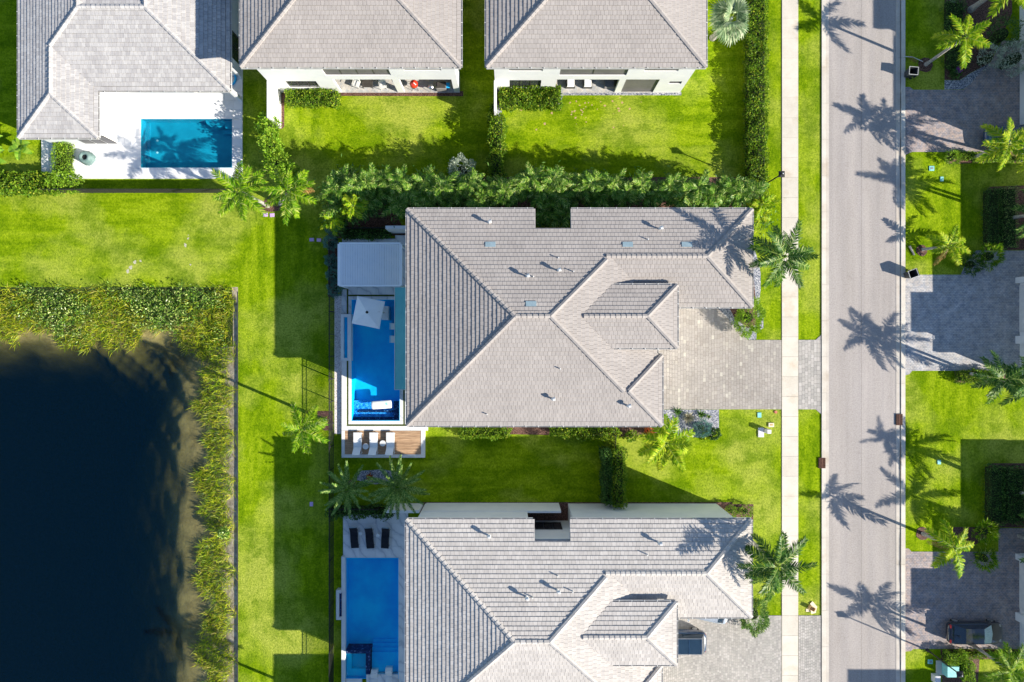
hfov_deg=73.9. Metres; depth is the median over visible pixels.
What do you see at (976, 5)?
palm tree
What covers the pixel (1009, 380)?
palm tree
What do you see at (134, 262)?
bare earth
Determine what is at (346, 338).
water trough
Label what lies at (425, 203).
areca palm
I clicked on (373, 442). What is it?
sun lounger
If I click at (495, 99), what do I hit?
garden wall
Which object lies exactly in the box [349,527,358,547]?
sun lounger
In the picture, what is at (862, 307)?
road
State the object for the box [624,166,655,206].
areca palm
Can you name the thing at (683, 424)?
pebble bed
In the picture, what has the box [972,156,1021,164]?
hedge
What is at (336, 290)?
shrub
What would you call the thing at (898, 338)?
gutter
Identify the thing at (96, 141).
window
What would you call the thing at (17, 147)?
banana plant
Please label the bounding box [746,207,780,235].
areca palm
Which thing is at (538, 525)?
window
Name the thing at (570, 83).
armchair
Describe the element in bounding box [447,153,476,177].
shrub
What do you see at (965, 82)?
pebble bed
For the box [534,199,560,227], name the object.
areca palm
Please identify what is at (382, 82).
chair
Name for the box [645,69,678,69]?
window
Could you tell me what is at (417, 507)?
garden wall
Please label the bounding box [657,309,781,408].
driveway
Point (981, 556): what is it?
shrub
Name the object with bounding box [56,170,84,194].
shrub
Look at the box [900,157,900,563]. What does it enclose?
dirt streak
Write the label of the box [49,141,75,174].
hedge
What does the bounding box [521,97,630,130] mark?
dry leaf litter
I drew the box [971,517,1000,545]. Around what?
shrub
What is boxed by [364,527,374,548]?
sun lounger
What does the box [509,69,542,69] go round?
window
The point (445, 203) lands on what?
areca palm
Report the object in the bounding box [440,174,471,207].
areca palm
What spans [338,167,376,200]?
areca palm
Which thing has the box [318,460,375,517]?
date palm
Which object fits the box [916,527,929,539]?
mulch ring
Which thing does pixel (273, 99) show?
garden wall
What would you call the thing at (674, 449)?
palm tree
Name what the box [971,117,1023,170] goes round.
palm tree
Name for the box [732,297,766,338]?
shrub
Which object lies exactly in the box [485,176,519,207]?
areca palm
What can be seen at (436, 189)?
areca palm
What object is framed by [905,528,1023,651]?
driveway
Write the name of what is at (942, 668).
utility cabinet
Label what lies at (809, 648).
driveway apron
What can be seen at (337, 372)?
pebble bed
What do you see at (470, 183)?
areca palm
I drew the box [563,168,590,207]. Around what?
areca palm
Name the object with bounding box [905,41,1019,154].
driveway
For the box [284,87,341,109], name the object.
hedge
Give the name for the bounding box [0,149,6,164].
banana plant
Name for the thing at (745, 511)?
shrub
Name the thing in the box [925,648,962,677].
street lamp
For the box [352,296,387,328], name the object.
umbrella
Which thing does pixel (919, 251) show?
mulch ring
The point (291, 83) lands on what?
window
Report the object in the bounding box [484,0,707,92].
house
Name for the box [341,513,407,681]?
terrace
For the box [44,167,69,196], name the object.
shrub
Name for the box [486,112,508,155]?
hedge
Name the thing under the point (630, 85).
window
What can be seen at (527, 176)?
areca palm
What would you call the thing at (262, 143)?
shrub
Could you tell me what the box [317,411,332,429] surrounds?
mulch bed
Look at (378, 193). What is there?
areca palm
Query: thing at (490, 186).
areca palm
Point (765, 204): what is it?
areca palm
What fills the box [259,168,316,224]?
palm tree
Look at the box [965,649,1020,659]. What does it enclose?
hedge
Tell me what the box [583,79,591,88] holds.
armchair
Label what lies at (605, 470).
hedge
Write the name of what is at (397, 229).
garden wall
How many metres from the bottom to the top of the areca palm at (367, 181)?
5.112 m
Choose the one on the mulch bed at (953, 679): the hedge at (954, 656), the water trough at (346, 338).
the hedge at (954, 656)
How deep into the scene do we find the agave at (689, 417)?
56.80 m
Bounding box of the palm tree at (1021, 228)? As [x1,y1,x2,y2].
[1011,189,1023,238]
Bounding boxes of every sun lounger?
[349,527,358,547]
[352,432,362,454]
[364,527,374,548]
[368,432,378,454]
[381,527,389,548]
[385,432,394,454]
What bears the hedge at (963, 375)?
on the ground
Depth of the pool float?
56.70 m
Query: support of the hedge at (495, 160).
on the ground
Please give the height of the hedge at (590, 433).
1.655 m
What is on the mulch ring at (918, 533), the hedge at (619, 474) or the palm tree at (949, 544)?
the palm tree at (949, 544)
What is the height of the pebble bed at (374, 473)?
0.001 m
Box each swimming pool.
[141,119,232,167]
[346,558,398,678]
[352,300,399,420]
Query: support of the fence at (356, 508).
on the ground
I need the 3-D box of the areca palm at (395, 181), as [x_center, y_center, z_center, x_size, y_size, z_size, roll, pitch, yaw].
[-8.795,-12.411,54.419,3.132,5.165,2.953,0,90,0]
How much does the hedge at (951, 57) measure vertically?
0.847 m
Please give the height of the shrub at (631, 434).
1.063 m
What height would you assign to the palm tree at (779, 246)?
10.662 m
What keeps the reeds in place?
on the pond bank
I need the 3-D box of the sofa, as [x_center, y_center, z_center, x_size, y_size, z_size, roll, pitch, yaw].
[8.181,-21.429,56.595,0.950,0.750,0.700,0,90,0]
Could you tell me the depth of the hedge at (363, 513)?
56.09 m
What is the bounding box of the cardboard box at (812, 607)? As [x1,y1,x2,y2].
[806,601,816,613]
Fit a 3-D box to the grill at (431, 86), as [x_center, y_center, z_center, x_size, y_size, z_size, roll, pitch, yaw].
[-6.530,-21.071,56.591,0.850,0.763,0.542,0,90,0]
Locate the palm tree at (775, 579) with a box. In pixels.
[735,530,817,601]
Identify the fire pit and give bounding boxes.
[78,151,95,165]
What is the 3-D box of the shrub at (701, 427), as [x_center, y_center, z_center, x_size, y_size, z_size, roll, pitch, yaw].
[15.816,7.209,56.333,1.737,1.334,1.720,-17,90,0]
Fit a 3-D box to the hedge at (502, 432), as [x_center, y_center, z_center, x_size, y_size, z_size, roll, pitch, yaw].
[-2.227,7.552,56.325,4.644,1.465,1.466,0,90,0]
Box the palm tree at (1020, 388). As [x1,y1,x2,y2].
[994,355,1023,406]
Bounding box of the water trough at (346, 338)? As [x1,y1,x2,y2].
[341,314,352,360]
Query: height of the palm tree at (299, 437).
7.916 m
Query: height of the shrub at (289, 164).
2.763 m
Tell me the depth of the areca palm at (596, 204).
53.55 m
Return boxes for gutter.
[825,0,828,681]
[896,0,899,681]
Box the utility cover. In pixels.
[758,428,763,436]
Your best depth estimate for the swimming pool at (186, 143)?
57.80 m
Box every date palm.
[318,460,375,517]
[367,454,430,519]
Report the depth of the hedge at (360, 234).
56.25 m
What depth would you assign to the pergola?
53.95 m
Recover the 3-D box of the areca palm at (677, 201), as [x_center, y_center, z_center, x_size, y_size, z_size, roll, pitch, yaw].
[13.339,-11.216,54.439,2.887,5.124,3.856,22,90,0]
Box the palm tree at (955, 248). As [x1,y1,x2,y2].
[922,225,970,265]
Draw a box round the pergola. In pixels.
[338,242,405,288]
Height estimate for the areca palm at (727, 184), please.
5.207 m
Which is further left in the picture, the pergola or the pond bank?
the pond bank
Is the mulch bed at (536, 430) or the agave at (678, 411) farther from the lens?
the mulch bed at (536, 430)
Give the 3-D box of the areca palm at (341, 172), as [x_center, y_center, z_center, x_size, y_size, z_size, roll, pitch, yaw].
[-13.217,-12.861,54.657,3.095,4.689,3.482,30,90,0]
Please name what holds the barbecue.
on the house at (339, 46)
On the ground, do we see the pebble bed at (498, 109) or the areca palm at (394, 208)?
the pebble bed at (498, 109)
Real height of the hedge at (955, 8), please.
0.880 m
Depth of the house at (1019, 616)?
56.73 m
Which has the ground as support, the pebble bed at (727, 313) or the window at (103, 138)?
the pebble bed at (727, 313)
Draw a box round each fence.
[38,188,236,192]
[328,242,333,681]
[329,505,379,509]
[345,227,384,230]
[613,434,616,504]
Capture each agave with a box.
[673,408,682,414]
[682,412,694,423]
[696,410,706,418]
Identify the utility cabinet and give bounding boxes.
[936,660,958,676]
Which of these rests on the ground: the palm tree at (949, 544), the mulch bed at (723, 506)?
the mulch bed at (723, 506)
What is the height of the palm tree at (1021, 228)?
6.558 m
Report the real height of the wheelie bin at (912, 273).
1.040 m
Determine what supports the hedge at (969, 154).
on the mulch bed at (963, 162)
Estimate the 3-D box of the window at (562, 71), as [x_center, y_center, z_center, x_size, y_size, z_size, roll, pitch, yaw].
[6.329,-20.894,52.020,5.227,2.638,0.052,0,90,0]
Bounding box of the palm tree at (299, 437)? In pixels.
[281,400,329,455]
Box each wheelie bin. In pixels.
[903,268,919,278]
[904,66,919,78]
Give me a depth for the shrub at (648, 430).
56.34 m
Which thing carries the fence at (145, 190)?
on the ground
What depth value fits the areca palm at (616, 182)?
52.57 m
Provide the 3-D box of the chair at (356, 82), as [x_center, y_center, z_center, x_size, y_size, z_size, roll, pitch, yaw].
[-12.911,-21.381,56.530,0.600,0.881,0.540,20,90,0]
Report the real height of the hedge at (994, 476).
1.128 m
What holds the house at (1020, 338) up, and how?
on the ground
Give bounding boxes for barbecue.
[436,82,449,91]
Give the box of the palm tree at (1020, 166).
[1015,152,1023,172]
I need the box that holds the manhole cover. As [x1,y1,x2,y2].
[857,585,864,591]
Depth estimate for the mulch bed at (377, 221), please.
56.99 m
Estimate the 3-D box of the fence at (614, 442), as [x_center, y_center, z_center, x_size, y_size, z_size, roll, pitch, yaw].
[8.486,10.686,56.230,0.060,1.540,6.003,0,90,0]
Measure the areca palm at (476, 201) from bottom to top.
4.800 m
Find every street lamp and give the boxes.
[768,171,784,182]
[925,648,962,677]
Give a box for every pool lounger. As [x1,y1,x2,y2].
[371,668,378,681]
[385,666,392,681]
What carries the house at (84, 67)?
on the ground
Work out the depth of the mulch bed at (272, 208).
56.99 m
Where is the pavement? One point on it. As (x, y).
(789, 326)
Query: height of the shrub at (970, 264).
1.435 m
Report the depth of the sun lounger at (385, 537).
56.40 m
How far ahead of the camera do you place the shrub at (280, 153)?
54.89 m
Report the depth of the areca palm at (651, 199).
52.85 m
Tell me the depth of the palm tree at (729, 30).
52.79 m
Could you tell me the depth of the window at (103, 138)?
55.56 m
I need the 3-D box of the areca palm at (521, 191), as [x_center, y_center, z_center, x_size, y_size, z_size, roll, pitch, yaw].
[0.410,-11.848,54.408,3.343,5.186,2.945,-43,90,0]
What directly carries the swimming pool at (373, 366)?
in the terrace at (374, 293)
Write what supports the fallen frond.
on the ground
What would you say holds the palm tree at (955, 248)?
on the mulch ring at (919, 251)
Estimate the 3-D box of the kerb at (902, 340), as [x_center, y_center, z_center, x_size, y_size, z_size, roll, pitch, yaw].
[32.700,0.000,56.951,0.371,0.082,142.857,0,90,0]
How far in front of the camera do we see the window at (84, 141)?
56.03 m
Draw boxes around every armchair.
[566,79,574,88]
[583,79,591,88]
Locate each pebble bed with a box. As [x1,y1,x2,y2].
[334,296,341,433]
[357,470,397,483]
[497,92,680,113]
[664,410,718,436]
[720,252,762,339]
[945,64,987,88]
[961,250,984,273]
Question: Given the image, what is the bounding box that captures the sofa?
[604,79,616,88]
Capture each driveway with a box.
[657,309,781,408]
[663,615,781,681]
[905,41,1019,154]
[905,251,1023,374]
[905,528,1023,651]
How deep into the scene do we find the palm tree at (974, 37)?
51.99 m
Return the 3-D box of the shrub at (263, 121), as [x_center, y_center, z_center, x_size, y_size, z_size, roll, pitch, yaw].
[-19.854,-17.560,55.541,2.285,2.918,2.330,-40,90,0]
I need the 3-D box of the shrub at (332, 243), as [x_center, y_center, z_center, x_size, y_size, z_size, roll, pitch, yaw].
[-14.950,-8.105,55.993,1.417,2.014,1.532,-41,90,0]
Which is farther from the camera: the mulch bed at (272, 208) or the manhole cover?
the mulch bed at (272, 208)
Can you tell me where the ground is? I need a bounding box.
[0,0,1023,681]
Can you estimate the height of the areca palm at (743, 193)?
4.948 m
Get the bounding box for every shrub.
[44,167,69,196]
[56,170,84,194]
[217,525,229,538]
[254,111,281,141]
[256,127,284,160]
[262,145,291,181]
[279,159,300,179]
[320,234,338,251]
[323,253,337,267]
[324,229,339,236]
[325,267,337,282]
[326,280,343,298]
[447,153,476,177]
[605,427,621,439]
[623,429,638,441]
[644,427,654,434]
[693,417,712,437]
[701,431,708,441]
[708,427,721,439]
[725,505,738,516]
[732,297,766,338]
[737,502,753,516]
[740,598,769,637]
[943,149,961,166]
[948,66,962,80]
[960,252,985,277]
[969,547,1000,573]
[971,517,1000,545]
[976,41,1009,70]
[977,242,1005,271]
[986,11,1023,52]
[996,38,1023,76]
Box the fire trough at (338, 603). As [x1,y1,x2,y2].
[336,588,341,619]
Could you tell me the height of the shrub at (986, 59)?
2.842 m
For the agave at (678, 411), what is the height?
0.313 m
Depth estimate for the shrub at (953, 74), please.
56.66 m
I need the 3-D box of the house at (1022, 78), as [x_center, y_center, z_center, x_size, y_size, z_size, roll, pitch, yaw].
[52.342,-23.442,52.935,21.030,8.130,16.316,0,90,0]
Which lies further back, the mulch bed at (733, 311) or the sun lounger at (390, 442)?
the mulch bed at (733, 311)
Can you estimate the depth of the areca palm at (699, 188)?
52.62 m
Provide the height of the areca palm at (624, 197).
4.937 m
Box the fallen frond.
[903,55,922,61]
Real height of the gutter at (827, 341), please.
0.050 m
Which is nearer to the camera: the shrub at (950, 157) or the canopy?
the canopy
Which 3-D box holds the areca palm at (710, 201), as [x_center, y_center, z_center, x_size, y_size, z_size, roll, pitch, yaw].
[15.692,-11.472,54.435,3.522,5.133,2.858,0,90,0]
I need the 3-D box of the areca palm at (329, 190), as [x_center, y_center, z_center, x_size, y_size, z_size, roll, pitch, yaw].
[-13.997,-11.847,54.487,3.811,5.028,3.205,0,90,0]
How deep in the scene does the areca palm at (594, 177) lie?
52.42 m
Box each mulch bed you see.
[261,192,286,211]
[281,91,462,128]
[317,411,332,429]
[328,235,337,296]
[329,177,759,215]
[329,204,405,237]
[420,502,731,520]
[493,427,657,436]
[720,504,752,518]
[730,287,757,327]
[940,650,1017,681]
[945,0,1011,79]
[947,152,1020,163]
[952,527,986,544]
[985,185,1023,249]
[988,463,1023,526]
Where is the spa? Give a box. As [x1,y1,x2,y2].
[346,644,372,675]
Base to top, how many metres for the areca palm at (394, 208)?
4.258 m
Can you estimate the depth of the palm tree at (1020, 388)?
52.52 m
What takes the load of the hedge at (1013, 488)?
on the mulch bed at (1015, 466)
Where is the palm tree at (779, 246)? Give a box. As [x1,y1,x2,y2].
[747,219,819,289]
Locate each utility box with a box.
[764,429,770,433]
[931,673,940,681]
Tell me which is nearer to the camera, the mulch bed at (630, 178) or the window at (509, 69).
the window at (509, 69)
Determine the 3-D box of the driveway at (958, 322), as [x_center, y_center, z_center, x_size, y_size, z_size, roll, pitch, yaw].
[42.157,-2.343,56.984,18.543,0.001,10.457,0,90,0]
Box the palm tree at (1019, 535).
[1017,533,1023,562]
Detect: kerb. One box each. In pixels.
[821,0,825,681]
[900,0,904,681]
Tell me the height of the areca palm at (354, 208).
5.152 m
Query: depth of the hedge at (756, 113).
55.71 m
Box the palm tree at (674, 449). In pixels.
[637,414,695,472]
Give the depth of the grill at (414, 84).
55.98 m
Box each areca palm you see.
[314,171,348,208]
[318,192,355,225]
[318,199,360,239]
[325,154,359,195]
[336,194,379,225]
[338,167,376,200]
[349,162,382,194]
[357,187,387,220]
[367,180,390,208]
[368,163,400,201]
[378,190,417,227]
[379,164,412,199]
[390,174,426,207]
[410,163,437,203]
[413,185,441,207]
[424,169,459,206]
[434,192,463,207]
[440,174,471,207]
[452,163,488,201]
[461,186,497,207]
[473,170,505,207]
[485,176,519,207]
[500,168,531,207]
[508,161,545,204]
[525,179,556,211]
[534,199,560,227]
[538,160,573,198]
[543,178,574,218]
[550,198,580,227]
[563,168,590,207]
[573,167,608,206]
[578,186,616,207]
[597,168,629,206]
[607,173,641,207]
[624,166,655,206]
[636,179,670,207]
[651,165,687,207]
[665,179,700,207]
[679,169,717,206]
[694,174,727,207]
[711,171,739,206]
[719,174,753,207]
[740,175,769,207]
[746,191,780,235]
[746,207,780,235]
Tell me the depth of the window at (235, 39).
55.84 m
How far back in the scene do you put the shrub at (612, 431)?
55.98 m
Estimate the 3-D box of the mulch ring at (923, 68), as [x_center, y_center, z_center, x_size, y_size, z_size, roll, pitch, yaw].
[34.611,-23.117,56.985,1.242,0.030,1.237,0,90,0]
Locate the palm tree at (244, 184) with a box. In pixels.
[211,160,269,221]
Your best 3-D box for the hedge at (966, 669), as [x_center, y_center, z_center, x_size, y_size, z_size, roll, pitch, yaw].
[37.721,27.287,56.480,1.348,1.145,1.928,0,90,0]
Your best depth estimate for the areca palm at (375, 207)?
53.26 m
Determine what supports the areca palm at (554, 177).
on the mulch bed at (630, 178)
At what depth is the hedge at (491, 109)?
55.55 m
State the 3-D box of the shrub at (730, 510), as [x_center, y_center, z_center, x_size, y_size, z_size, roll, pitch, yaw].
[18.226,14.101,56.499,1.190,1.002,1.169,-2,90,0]
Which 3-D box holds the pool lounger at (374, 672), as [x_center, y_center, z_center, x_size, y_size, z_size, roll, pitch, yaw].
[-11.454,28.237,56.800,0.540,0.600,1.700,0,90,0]
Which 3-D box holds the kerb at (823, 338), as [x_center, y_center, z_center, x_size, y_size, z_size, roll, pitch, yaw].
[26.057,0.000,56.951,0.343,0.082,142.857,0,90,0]
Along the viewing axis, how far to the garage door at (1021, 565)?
56.73 m
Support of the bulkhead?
on the ground
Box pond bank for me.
[0,287,237,681]
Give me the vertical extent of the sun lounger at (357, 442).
0.842 m
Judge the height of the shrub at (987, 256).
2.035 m
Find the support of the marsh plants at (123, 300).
on the pond bank
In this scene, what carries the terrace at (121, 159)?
on the ground
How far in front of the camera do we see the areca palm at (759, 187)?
52.95 m
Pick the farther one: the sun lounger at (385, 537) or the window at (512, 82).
the sun lounger at (385, 537)
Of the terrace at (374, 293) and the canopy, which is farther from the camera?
the terrace at (374, 293)
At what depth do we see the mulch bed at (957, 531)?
56.99 m
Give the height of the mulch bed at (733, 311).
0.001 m
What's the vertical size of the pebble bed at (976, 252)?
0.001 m
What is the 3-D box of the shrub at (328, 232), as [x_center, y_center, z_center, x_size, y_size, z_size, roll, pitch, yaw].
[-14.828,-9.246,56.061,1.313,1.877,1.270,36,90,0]
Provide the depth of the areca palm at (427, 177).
52.81 m
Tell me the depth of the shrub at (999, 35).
55.54 m
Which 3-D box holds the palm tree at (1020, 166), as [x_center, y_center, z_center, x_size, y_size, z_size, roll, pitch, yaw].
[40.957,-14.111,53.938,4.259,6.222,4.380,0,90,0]
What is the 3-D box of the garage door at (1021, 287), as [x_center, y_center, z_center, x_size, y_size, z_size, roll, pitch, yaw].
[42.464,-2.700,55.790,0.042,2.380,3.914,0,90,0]
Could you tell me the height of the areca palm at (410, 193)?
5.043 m
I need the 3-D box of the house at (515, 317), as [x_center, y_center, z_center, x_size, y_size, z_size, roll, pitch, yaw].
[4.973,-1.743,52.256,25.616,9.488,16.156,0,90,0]
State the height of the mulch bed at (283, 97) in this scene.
0.001 m
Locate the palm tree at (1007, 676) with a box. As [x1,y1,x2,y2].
[971,640,1023,681]
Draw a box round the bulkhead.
[237,292,237,681]
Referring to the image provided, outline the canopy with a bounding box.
[394,287,405,389]
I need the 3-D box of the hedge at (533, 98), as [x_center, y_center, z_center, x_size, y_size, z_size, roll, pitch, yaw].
[1.470,-20.142,56.226,5.564,1.825,2.195,0,90,0]
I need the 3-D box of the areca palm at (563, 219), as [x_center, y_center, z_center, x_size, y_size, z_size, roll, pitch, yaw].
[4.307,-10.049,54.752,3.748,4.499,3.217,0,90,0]
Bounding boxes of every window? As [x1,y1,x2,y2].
[79,140,95,143]
[90,140,106,143]
[99,136,117,143]
[232,31,238,63]
[285,81,319,86]
[322,69,390,74]
[404,69,440,69]
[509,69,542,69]
[510,80,540,86]
[535,522,562,529]
[560,69,627,74]
[621,79,658,91]
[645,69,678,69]
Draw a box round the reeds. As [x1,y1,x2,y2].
[0,280,240,681]
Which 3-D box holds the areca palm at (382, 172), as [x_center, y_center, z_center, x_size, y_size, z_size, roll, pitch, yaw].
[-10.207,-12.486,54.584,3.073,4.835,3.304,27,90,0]
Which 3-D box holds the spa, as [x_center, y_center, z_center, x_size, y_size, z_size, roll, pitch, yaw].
[-12.849,26.912,57.505,2.048,1.590,2.374,0,90,0]
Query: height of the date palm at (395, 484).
4.636 m
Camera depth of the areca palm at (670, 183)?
52.45 m
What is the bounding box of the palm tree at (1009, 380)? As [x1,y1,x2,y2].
[969,350,1023,404]
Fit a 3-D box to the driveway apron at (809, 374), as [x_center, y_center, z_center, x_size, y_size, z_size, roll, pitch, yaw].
[24.914,2.800,56.974,1.914,0.034,6.629,0,90,0]
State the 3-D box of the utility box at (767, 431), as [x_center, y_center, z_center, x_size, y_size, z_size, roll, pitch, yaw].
[21.259,7.500,56.625,0.330,0.750,0.320,0,90,0]
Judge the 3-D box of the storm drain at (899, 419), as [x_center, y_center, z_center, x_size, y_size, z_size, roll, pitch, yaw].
[32.371,6.571,56.931,0.550,0.099,0.920,0,90,0]
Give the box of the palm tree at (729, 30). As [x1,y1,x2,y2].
[708,0,749,46]
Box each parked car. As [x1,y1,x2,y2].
[678,627,706,654]
[687,619,727,623]
[946,619,1002,648]
[983,124,1023,149]
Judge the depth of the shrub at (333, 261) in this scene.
55.75 m
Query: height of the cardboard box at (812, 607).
0.342 m
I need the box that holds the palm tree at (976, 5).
[967,0,1023,17]
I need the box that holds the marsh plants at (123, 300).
[6,281,224,358]
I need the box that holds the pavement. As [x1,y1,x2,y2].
[782,0,797,681]
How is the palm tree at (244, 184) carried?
on the mulch bed at (272, 208)
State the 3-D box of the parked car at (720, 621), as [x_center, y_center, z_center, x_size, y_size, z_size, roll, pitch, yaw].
[15.663,22.131,56.269,4.693,1.431,2.290,12,90,0]
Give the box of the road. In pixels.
[827,0,897,681]
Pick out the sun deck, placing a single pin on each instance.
(409, 444)
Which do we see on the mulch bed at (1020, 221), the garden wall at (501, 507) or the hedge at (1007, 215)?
the hedge at (1007, 215)
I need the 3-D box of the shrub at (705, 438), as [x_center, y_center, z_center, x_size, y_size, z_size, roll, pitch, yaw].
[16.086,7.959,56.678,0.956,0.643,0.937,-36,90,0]
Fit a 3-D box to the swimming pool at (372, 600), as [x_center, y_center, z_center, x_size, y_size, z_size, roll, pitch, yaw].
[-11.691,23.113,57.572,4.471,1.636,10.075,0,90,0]
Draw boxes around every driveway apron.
[798,335,820,413]
[798,615,820,681]
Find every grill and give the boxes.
[410,80,418,89]
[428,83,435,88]
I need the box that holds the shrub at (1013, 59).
[996,38,1023,76]
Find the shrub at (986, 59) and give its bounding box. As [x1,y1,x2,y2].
[976,41,1009,70]
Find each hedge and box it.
[0,169,58,197]
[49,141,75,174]
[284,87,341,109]
[324,502,394,521]
[340,226,391,241]
[458,427,512,441]
[484,146,507,183]
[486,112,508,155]
[487,102,497,122]
[497,84,562,112]
[548,427,577,438]
[574,427,609,441]
[598,445,613,505]
[609,444,628,509]
[741,0,770,192]
[940,0,967,35]
[940,647,968,666]
[941,43,972,70]
[953,150,981,160]
[953,367,995,385]
[958,658,976,681]
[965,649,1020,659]
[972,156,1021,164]
[980,186,1003,247]
[982,463,1007,527]
[998,185,1019,249]
[1000,465,1023,525]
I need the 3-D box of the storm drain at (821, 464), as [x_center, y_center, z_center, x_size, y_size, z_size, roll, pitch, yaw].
[25.914,10.200,56.931,0.580,0.099,0.860,0,90,0]
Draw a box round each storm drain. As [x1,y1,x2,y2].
[818,458,825,467]
[896,414,902,424]
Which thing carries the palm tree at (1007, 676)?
on the ground
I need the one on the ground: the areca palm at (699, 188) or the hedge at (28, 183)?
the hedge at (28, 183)
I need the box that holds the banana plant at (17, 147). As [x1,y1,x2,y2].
[8,135,33,160]
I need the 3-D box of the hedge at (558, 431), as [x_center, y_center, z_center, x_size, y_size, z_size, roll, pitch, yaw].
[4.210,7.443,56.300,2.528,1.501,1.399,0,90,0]
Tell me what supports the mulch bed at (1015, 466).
on the ground
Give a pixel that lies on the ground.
(272, 270)
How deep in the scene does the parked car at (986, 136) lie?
56.05 m
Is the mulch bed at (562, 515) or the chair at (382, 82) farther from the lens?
the mulch bed at (562, 515)
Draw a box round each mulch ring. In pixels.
[916,245,926,255]
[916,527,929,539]
[918,57,932,71]
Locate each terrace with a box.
[41,69,242,178]
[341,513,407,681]
[342,235,427,430]
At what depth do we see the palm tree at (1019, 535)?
56.45 m
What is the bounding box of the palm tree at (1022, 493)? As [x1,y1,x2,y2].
[1017,491,1023,517]
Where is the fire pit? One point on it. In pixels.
(86, 158)
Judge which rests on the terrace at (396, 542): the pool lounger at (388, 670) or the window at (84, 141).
the pool lounger at (388, 670)
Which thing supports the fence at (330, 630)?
on the ground
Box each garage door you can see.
[1019,285,1023,331]
[1019,561,1023,610]
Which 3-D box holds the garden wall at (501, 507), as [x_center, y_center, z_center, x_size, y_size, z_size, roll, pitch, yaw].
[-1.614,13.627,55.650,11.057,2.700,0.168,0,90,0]
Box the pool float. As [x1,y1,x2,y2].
[371,400,391,408]
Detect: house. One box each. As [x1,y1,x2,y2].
[16,0,241,144]
[239,0,462,92]
[405,207,753,426]
[405,503,752,681]
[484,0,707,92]
[1015,276,1023,375]
[1015,553,1023,657]
[1020,5,1023,148]
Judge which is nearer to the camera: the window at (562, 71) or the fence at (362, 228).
the window at (562, 71)
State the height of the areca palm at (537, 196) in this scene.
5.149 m
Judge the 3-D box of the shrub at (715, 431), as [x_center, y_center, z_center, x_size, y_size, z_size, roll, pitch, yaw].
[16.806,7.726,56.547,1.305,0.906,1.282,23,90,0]
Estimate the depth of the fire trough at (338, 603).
56.40 m
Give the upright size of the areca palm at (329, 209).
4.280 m
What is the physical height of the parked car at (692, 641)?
1.680 m
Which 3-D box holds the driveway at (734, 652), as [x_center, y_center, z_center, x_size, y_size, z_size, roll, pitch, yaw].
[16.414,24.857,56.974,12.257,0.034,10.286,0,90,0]
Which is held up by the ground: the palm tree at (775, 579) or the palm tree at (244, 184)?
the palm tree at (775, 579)
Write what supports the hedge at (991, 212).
on the mulch bed at (1020, 221)
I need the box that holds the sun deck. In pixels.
[342,431,424,457]
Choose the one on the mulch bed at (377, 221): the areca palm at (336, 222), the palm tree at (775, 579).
the areca palm at (336, 222)
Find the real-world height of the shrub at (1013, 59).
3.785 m
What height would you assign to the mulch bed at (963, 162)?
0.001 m
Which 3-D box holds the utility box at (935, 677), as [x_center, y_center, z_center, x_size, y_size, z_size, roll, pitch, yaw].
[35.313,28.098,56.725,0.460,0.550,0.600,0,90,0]
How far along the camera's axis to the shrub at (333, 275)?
55.74 m
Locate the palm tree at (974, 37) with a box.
[924,14,991,69]
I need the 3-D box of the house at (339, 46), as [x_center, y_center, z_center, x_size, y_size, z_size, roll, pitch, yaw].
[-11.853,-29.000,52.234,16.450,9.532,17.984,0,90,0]
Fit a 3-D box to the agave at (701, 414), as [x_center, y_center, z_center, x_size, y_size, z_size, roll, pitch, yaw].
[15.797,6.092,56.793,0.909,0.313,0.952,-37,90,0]
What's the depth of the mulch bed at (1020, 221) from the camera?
56.99 m
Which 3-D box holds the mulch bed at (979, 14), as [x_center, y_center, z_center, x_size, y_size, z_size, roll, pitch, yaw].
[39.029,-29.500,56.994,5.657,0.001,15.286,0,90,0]
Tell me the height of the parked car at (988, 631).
1.401 m
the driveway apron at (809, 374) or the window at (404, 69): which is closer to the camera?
the window at (404, 69)
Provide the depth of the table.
56.53 m
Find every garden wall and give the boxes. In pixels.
[267,80,280,127]
[384,503,422,512]
[385,226,405,232]
[422,503,560,512]
[494,80,496,115]
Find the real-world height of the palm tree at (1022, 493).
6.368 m
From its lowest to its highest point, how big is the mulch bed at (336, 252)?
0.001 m
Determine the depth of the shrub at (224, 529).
56.43 m
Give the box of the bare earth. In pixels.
[126,235,191,272]
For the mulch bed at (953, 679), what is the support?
on the ground
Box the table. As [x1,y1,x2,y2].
[362,79,373,88]
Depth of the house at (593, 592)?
49.17 m
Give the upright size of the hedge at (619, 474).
2.951 m
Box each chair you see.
[352,79,360,87]
[378,79,386,89]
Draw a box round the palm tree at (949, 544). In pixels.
[921,519,974,578]
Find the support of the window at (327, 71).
in the house at (339, 46)
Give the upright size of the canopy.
0.170 m
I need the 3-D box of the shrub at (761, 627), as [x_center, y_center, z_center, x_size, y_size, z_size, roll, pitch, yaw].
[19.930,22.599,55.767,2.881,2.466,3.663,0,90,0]
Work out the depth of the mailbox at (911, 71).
56.31 m
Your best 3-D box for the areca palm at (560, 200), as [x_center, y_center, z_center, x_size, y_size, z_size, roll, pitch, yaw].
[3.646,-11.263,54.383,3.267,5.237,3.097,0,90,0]

